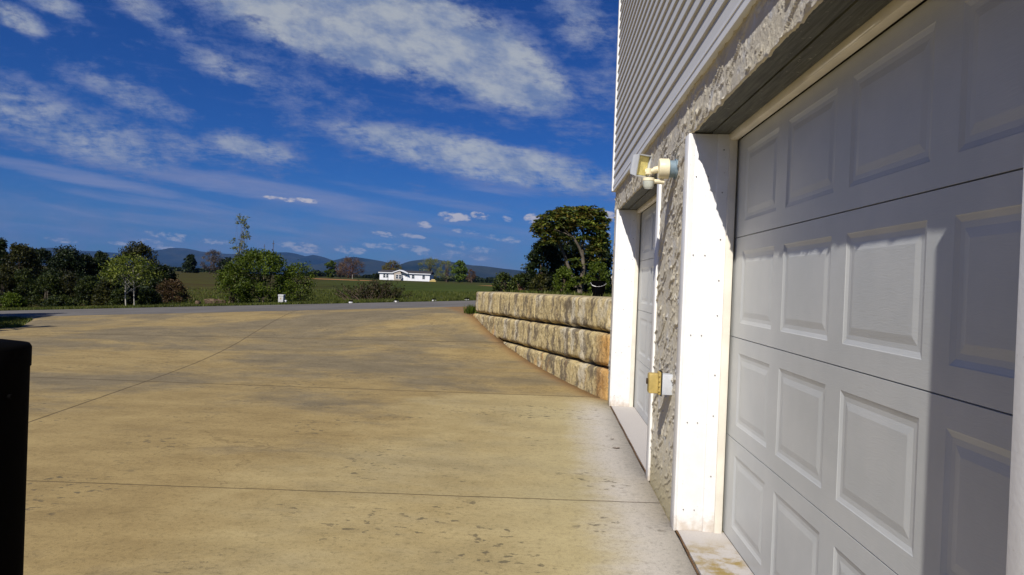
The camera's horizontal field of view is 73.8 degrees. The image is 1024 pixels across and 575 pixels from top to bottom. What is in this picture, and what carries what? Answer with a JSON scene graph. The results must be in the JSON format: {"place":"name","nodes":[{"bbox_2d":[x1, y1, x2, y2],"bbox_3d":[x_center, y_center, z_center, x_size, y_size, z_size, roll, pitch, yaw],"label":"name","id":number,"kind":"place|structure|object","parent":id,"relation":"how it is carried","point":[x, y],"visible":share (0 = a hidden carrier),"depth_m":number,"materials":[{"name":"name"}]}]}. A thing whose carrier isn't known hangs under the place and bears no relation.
{"place":"outdoors","nodes":[
{"label":"outdoors","id":0,"kind":"place"},
{"bbox_2d":[0,315,32,327],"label":"lawn grass","id":1,"kind":"structure","parent":0,"point":[11,322],"depth_m":15.61,"materials":[{"name":"green plant"}]},
{"bbox_2d":[7,248,332,265],"bbox_3d":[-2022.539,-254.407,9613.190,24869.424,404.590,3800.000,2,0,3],"label":"mountains","id":2,"kind":"structure","parent":0,"point":[174,255],"depth_m":9281.44,"materials":[{"name":"blue"}]},
{"bbox_2d":[41,257,391,272],"bbox_3d":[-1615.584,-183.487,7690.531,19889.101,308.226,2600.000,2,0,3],"label":"mountains","id":3,"kind":"structure","parent":0,"point":[373,265],"depth_m":7326.24,"materials":[{"name":"blue"}]},
{"bbox_2d":[0,300,475,316],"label":"road","id":4,"kind":"structure","parent":0,"point":[117,311],"depth_m":19.43,"materials":[{"name":"grey asphalt"}]},
{"bbox_2d":[0,0,618,273],"label":"sky","id":5,"kind":"structure","parent":0,"point":[400,131],"materials":[{"name":"blue"}]},
{"bbox_2d":[136,287,496,304],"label":"field grass","id":6,"kind":"structure","parent":0,"point":[420,295],"depth_m":35.54,"materials":[{"name":"green plant"}]},
{"bbox_2d":[15,264,676,534],"bbox_3d":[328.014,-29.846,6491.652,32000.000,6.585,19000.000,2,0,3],"label":"ground","id":7,"kind":"structure","parent":0,"point":[199,280],"depth_m":65.66,"materials":[{"name":"green plant"}]},
{"bbox_2d":[0,237,9,287],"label":"pine tree","id":8,"kind":"object","parent":7,"relation":"on","point":[3,246],"visible":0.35,"depth_m":37.34,"materials":[{"name":"green plant"}]},
{"bbox_2d":[0,272,17,306],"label":"brush","id":9,"kind":"object","parent":7,"relation":"on","point":[6,278],"visible":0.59,"depth_m":28.03,"materials":[{"name":"green plant"}]},
{"bbox_2d":[0,291,27,307],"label":"brush","id":10,"kind":"object","parent":7,"relation":"on","point":[11,299],"visible":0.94,"depth_m":26.43,"materials":[{"name":"green plant"}]},
{"bbox_2d":[0,242,41,298],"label":"olive tree","id":11,"kind":"object","parent":7,"relation":"on","point":[27,258],"visible":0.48,"depth_m":34.02,"materials":[{"name":"green plant"}]},
{"bbox_2d":[5,268,39,306],"bbox_3d":[-20.486,0.051,28.534,1.329,1.789,1.237,2,0,3],"label":"brush","id":12,"kind":"object","parent":7,"relation":"on","point":[20,277],"visible":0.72,"depth_m":28.41,"materials":[{"name":"green plant"}]},
{"bbox_2d":[21,247,57,297],"bbox_3d":[-27.238,-0.825,39.389,2.003,3.048,1.996,2,0,3],"label":"evergreen tree","id":13,"kind":"object","parent":7,"relation":"on","point":[45,254],"visible":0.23,"depth_m":39.29,"materials":[{"name":"green plant"}]},
{"bbox_2d":[28,272,62,306],"bbox_3d":[-18.880,0.149,27.840,1.323,1.522,1.206,2,0,-11],"label":"brush","id":14,"kind":"object","parent":7,"relation":"on","point":[46,282],"visible":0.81,"depth_m":27.59,"materials":[{"name":"green plant"}]},
{"bbox_2d":[41,293,77,306],"bbox_3d":[-17.424,0.549,26.348,1.183,0.669,1.182,2,0,3],"label":"brush","id":15,"kind":"object","parent":7,"relation":"on","point":[65,300],"visible":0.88,"depth_m":26.10,"materials":[{"name":"green plant"}]},
{"bbox_2d":[41,244,88,298],"bbox_3d":[-24.395,-0.802,37.258,2.323,3.152,2.238,3,1,39],"label":"evergreen tree","id":16,"kind":"object","parent":7,"relation":"on","point":[62,258],"visible":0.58,"depth_m":36.99,"materials":[{"name":"green plant"}]},
{"bbox_2d":[53,271,83,305],"bbox_3d":[-18.430,0.093,28.390,1.278,1.597,1.171,2,1,-39],"label":"brush","id":17,"kind":"object","parent":7,"relation":"on","point":[70,280],"visible":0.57,"depth_m":28.21,"materials":[{"name":"green plant"}]},
{"bbox_2d":[68,252,99,293],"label":"evergreen tree","id":18,"kind":"object","parent":7,"relation":"on","point":[90,261],"visible":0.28,"depth_m":38.16,"materials":[{"name":"green plant"}]},
{"bbox_2d":[72,275,103,305],"bbox_3d":[-17.081,0.180,27.470,1.234,1.376,1.160,2,0,3],"label":"brush","id":19,"kind":"object","parent":7,"relation":"on","point":[86,287],"visible":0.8,"depth_m":27.24,"materials":[{"name":"green plant"}]},
{"bbox_2d":[86,250,110,293],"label":"evergreen tree","id":20,"kind":"object","parent":7,"relation":"on","point":[100,256],"visible":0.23,"depth_m":38.96,"materials":[{"name":"green plant"}]},
{"bbox_2d":[90,278,121,305],"bbox_3d":[-16.199,0.213,27.281,1.098,1.270,1.114,2,0,3],"label":"brush","id":21,"kind":"object","parent":7,"relation":"on","point":[100,298],"visible":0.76,"depth_m":27.00,"materials":[{"name":"green plant"}]},
{"bbox_2d":[94,262,134,295],"bbox_3d":[-18.618,-0.161,32.006,1.821,2.026,1.783,2,0,3],"label":"evergreen tree","id":22,"kind":"object","parent":7,"relation":"on","point":[121,285],"visible":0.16,"depth_m":31.67,"materials":[{"name":"green plant"}]},
{"bbox_2d":[106,287,132,305],"bbox_3d":[-15.177,0.391,26.426,0.885,0.877,1.017,2,0,3],"label":"brush","id":23,"kind":"object","parent":7,"relation":"on","point":[116,296],"visible":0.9,"depth_m":26.20,"materials":[{"name":"green plant"}]},
{"bbox_2d":[97,252,162,305],"bbox_3d":[-13.823,-0.240,24.725,1.951,2.090,2.093,2,0,3],"label":"young tree","id":24,"kind":"object","parent":7,"relation":"on","point":[115,264],"visible":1,"depth_m":24.53,"materials":[{"name":"green plant"}]},
{"bbox_2d":[114,241,162,301],"bbox_3d":[-18.643,-0.790,33.943,2.262,3.199,2.235,2,1,-41],"label":"olive tree","id":25,"kind":"object","parent":7,"relation":"on","point":[141,249],"visible":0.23,"depth_m":33.73,"materials":[{"name":"green plant"}]},
{"bbox_2d":[135,288,162,304],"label":"brush","id":26,"kind":"object","parent":7,"relation":"on","point":[150,296],"visible":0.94,"depth_m":25.94,"materials":[{"name":"green plant"}]},
{"bbox_2d":[138,264,178,299],"bbox_3d":[-15.911,-0.154,30.859,1.738,1.929,1.683,2,1,-37],"label":"evergreen tree","id":27,"kind":"object","parent":7,"relation":"on","point":[167,272],"visible":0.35,"depth_m":30.47,"materials":[{"name":"green plant"}]},
{"bbox_2d":[155,278,191,302],"bbox_3d":[-14.054,0.204,28.268,1.536,1.186,1.551,2,0,3],"label":"brush","id":28,"kind":"object","parent":7,"relation":"on","point":[174,285],"visible":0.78,"depth_m":28.05,"materials":[{"name":"brown plant"}]},
{"bbox_2d":[181,254,199,272],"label":"evergreen tree","id":29,"kind":"object","parent":7,"relation":"on","point":[190,264],"visible":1,"depth_m":193.99,"materials":[{"name":"green plant"}]},
{"bbox_2d":[200,249,222,273],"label":"bare tree","id":30,"kind":"object","parent":7,"relation":"on","point":[214,260],"visible":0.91,"depth_m":193.67,"materials":[{"name":"plant"}]},
{"bbox_2d":[204,299,226,303],"bbox_3d":[-10.911,0.526,25.083,0.850,0.238,0.260,2,0,3],"label":"log","id":31,"kind":"object","parent":7,"relation":"on","point":[210,301],"visible":0.67,"depth_m":24.98,"materials":[{"name":"brown wood"}]},
{"bbox_2d":[217,257,230,274],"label":"evergreen tree","id":32,"kind":"object","parent":7,"relation":"on","point":[225,260],"visible":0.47,"depth_m":183.09,"materials":[{"name":"green plant"}]},
{"bbox_2d":[210,267,256,303],"bbox_3d":[-10.346,-0.054,25.413,1.674,1.572,1.564,2,0,-28],"label":"broadleaf bush","id":33,"kind":"object","parent":7,"relation":"on","point":[230,296],"visible":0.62,"depth_m":25.25,"materials":[{"name":"green plant"}]},
{"bbox_2d":[229,213,251,301],"bbox_3d":[-10.624,-1.089,26.743,0.829,3.636,0.844,2,0,3],"label":"spire tree","id":34,"kind":"object","parent":7,"relation":"on","point":[242,242],"visible":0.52,"depth_m":26.70,"materials":[{"name":"green plant"}]},
{"bbox_2d":[214,247,299,302],"bbox_3d":[-9.498,-0.399,25.671,2.900,2.218,3.050,2,0,3],"label":"bush","id":35,"kind":"object","parent":7,"relation":"on","point":[245,262],"visible":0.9,"depth_m":25.21,"materials":[{"name":"green plant"}]},
{"bbox_2d":[265,268,274,288],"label":"young tree","id":36,"kind":"object","parent":7,"relation":"on","point":[267,277],"visible":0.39,"depth_m":26.27,"materials":[{"name":"green plant"}]},
{"bbox_2d":[278,294,285,301],"bbox_3d":[-8.322,0.444,24.654,0.206,0.383,0.207,2,0,3],"label":"utility pedestal","id":37,"kind":"object","parent":7,"relation":"on","point":[281,297],"visible":0.8,"depth_m":24.56,"materials":[{"name":"white plastic"}]},
{"bbox_2d":[275,259,318,301],"bbox_3d":[-8.060,-0.204,25.849,1.514,1.744,1.744,2,0,3],"label":"broadleaf bush","id":38,"kind":"object","parent":7,"relation":"on","point":[296,296],"visible":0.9,"depth_m":25.75,"materials":[{"name":"green plant"}]},
{"bbox_2d":[0,295,609,310],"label":"verge grass","id":39,"kind":"structure","parent":7,"relation":"on","point":[231,304],"depth_m":23.79,"materials":[{"name":"green plant"}]},
{"bbox_2d":[309,270,324,276],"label":"dark bush","id":40,"kind":"object","parent":7,"relation":"on","point":[320,274],"visible":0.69,"depth_m":324.90,"materials":[{"name":"green plant"}]},
{"bbox_2d":[323,260,336,277],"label":"green tree","id":41,"kind":"object","parent":7,"relation":"on","point":[329,271],"visible":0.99,"depth_m":272.98,"materials":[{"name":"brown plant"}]},
{"bbox_2d":[335,262,347,277],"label":"bare tree","id":42,"kind":"object","parent":7,"relation":"on","point":[339,274],"visible":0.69,"depth_m":293.35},
{"bbox_2d":[337,255,364,277],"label":"bare tree","id":43,"kind":"object","parent":7,"relation":"on","point":[346,261],"visible":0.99,"depth_m":272.94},
{"bbox_2d":[332,278,414,299],"bbox_3d":[-5.313,0.087,26.765,3.406,0.964,1.757,2,0,-13],"label":"stemmy bush","id":44,"kind":"object","parent":7,"relation":"on","point":[377,291],"visible":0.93,"depth_m":26.64,"materials":[{"name":"green plant"}]},
{"bbox_2d":[372,273,379,278],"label":"dark bush","id":45,"kind":"object","parent":7,"relation":"on","point":[375,275],"visible":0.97,"depth_m":257.50,"materials":[{"name":"green plant"}]},
{"bbox_2d":[171,267,611,287],"bbox_3d":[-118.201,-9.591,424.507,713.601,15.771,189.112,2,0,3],"label":"distant woods","id":46,"kind":"object","parent":7,"relation":"on","point":[477,279],"visible":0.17,"depth_m":419.77,"materials":[{"name":"green plant"}]},
{"bbox_2d":[382,260,402,269],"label":"bare tree","id":47,"kind":"object","parent":7,"relation":"on","point":[392,263],"visible":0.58,"depth_m":287.70,"materials":[{"name":"grey plant"}]},
{"bbox_2d":[378,270,433,280],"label":"white house","id":48,"kind":"structure","parent":7,"relation":"on","point":[403,275],"depth_m":248.18,"materials":[{"name":"white paint"}]},
{"bbox_2d":[418,257,441,277],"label":"pale tree","id":49,"kind":"object","parent":7,"relation":"on","point":[430,264],"visible":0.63,"depth_m":275.78,"materials":[{"name":"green plant"}]},
{"bbox_2d":[436,260,453,281],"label":"pale tree","id":50,"kind":"object","parent":7,"relation":"on","point":[446,271],"visible":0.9,"depth_m":275.91,"materials":[{"name":"green plant"}]},
{"bbox_2d":[450,260,468,282],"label":"green tree","id":51,"kind":"object","parent":7,"relation":"on","point":[457,270],"visible":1,"depth_m":265.24,"materials":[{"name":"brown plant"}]},
{"bbox_2d":[466,269,475,282],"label":"bare tree","id":52,"kind":"object","parent":7,"relation":"on","point":[472,278],"visible":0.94,"depth_m":291.04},
{"bbox_2d":[489,272,515,291],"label":"shrub","id":53,"kind":"object","parent":7,"relation":"on","point":[501,286],"visible":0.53,"depth_m":19.56,"materials":[{"name":"green plant"}]},
{"bbox_2d":[506,271,532,291],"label":"shrub","id":54,"kind":"object","parent":7,"relation":"on","point":[521,278],"visible":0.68,"depth_m":18.94,"materials":[{"name":"green plant"}]},
{"bbox_2d":[527,273,553,291],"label":"shrub","id":55,"kind":"object","parent":7,"relation":"on","point":[541,280],"visible":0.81,"depth_m":18.49,"materials":[{"name":"green plant"}]},
{"bbox_2d":[473,292,611,399],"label":"retaining wall","id":56,"kind":"structure","parent":7,"relation":"on","point":[566,338],"depth_m":9.53,"materials":[{"name":"beige stone"}]},
{"bbox_2d":[520,239,564,290],"bbox_3d":[0.957,-0.589,20.584,1.486,1.894,1.454,2,0,3],"label":"conifer shrub","id":57,"kind":"object","parent":7,"relation":"on","point":[549,253],"visible":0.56,"depth_m":20.37,"materials":[{"name":"plant"}]},
{"bbox_2d":[503,289,611,296],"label":"bank grass","id":58,"kind":"structure","parent":7,"relation":"on","point":[558,292],"depth_m":15.51,"materials":[{"name":"green plant"}]},
{"bbox_2d":[551,265,577,292],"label":"leafy shrub","id":59,"kind":"object","parent":7,"relation":"on","point":[565,285],"visible":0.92,"depth_m":18.72,"materials":[{"name":"green plant"}]},
{"bbox_2d":[537,227,593,293],"bbox_3d":[1.720,-0.864,21.593,1.863,2.500,1.878,2,0,3],"label":"evergreen shrub","id":60,"kind":"object","parent":7,"relation":"on","point":[570,248],"visible":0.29,"depth_m":21.18,"materials":[{"name":"green plant"}]},
{"bbox_2d":[529,205,612,293],"bbox_3d":[1.662,-1.097,19.542,2.440,2.628,1.424,2,0,3],"label":"rhododendron tree","id":61,"kind":"object","parent":7,"relation":"on","point":[566,219],"visible":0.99,"depth_m":19.34,"materials":[{"name":"green plant"}]},
{"bbox_2d":[580,237,612,294],"bbox_3d":[2.710,-0.728,21.530,1.279,2.218,1.215,2,0,3],"label":"evergreen shrub","id":62,"kind":"object","parent":7,"relation":"on","point":[608,262],"visible":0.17,"depth_m":21.26,"materials":[{"name":"green plant"}]},
{"bbox_2d":[583,260,611,293],"bbox_3d":[2.334,-0.217,18.747,0.790,1.088,0.896,3,1,38],"label":"leafy shrub","id":63,"kind":"object","parent":7,"relation":"on","point":[599,267],"visible":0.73,"depth_m":18.68,"materials":[{"name":"green plant"}]},
{"bbox_2d":[591,281,605,296],"bbox_3d":[1.760,0.028,13.922,0.317,0.325,0.323,2,0,3],"label":"bucket","id":64,"kind":"object","parent":7,"relation":"on","point":[598,288],"visible":0.88,"depth_m":13.81,"materials":[{"name":"black plastic"}]},
{"bbox_2d":[608,0,1023,574],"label":"garage building","id":65,"kind":"structure","parent":7,"relation":"on","point":[817,301],"depth_m":2.44,"materials":[{"name":"paint"}]},
{"bbox_2d":[634,202,655,424],"bbox_3d":[1.342,0.223,6.171,0.035,2.230,2.900,2,0,3],"label":"garage door","id":66,"kind":"structure","parent":65,"relation":"in","point":[648,217],"depth_m":7.03,"materials":[{"name":"metal"}]},
{"bbox_2d":[630,154,677,188],"bbox_3d":[0.864,-0.706,4.183,0.274,0.207,0.152,2,0,3],"label":"security light","id":67,"kind":"object","parent":65,"relation":"attached to","point":[663,169],"visible":1,"depth_m":4.15,"materials":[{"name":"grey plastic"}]},
{"bbox_2d":[646,370,672,396],"bbox_3d":[0.877,0.569,4.062,0.157,0.147,0.089,2,0,3],"label":"outlet box","id":68,"kind":"object","parent":65,"relation":"attached to","point":[659,382],"visible":0.98,"depth_m":4.03,"materials":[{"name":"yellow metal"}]},
{"bbox_2d":[722,0,1023,574],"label":"garage door","id":69,"kind":"structure","parent":65,"relation":"in","point":[878,210],"depth_m":2.06,"materials":[{"name":"metal"}]},
{"bbox_2d":[0,306,696,574],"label":"driveway","id":70,"kind":"structure","parent":0,"point":[425,441],"depth_m":5.07,"materials":[{"name":"concrete"}]},
{"bbox_2d":[0,339,31,574],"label":"black post","id":71,"kind":"object","parent":70,"relation":"on","point":[15,360],"visible":1,"depth_m":1.56,"materials":[{"name":"plastic"}]},
{"bbox_2d":[463,304,476,313],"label":"grass tuft","id":72,"kind":"object","parent":70,"relation":"on","point":[470,309],"visible":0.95,"depth_m":14.44,"materials":[{"name":"green plant"}]},
{"bbox_2d":[250,259,610,283],"bbox_3d":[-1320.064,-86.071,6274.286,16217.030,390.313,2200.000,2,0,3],"label":"mountains","id":73,"kind":"structure","parent":0,"point":[483,271],"depth_m":5894.66,"materials":[{"name":"blue"}]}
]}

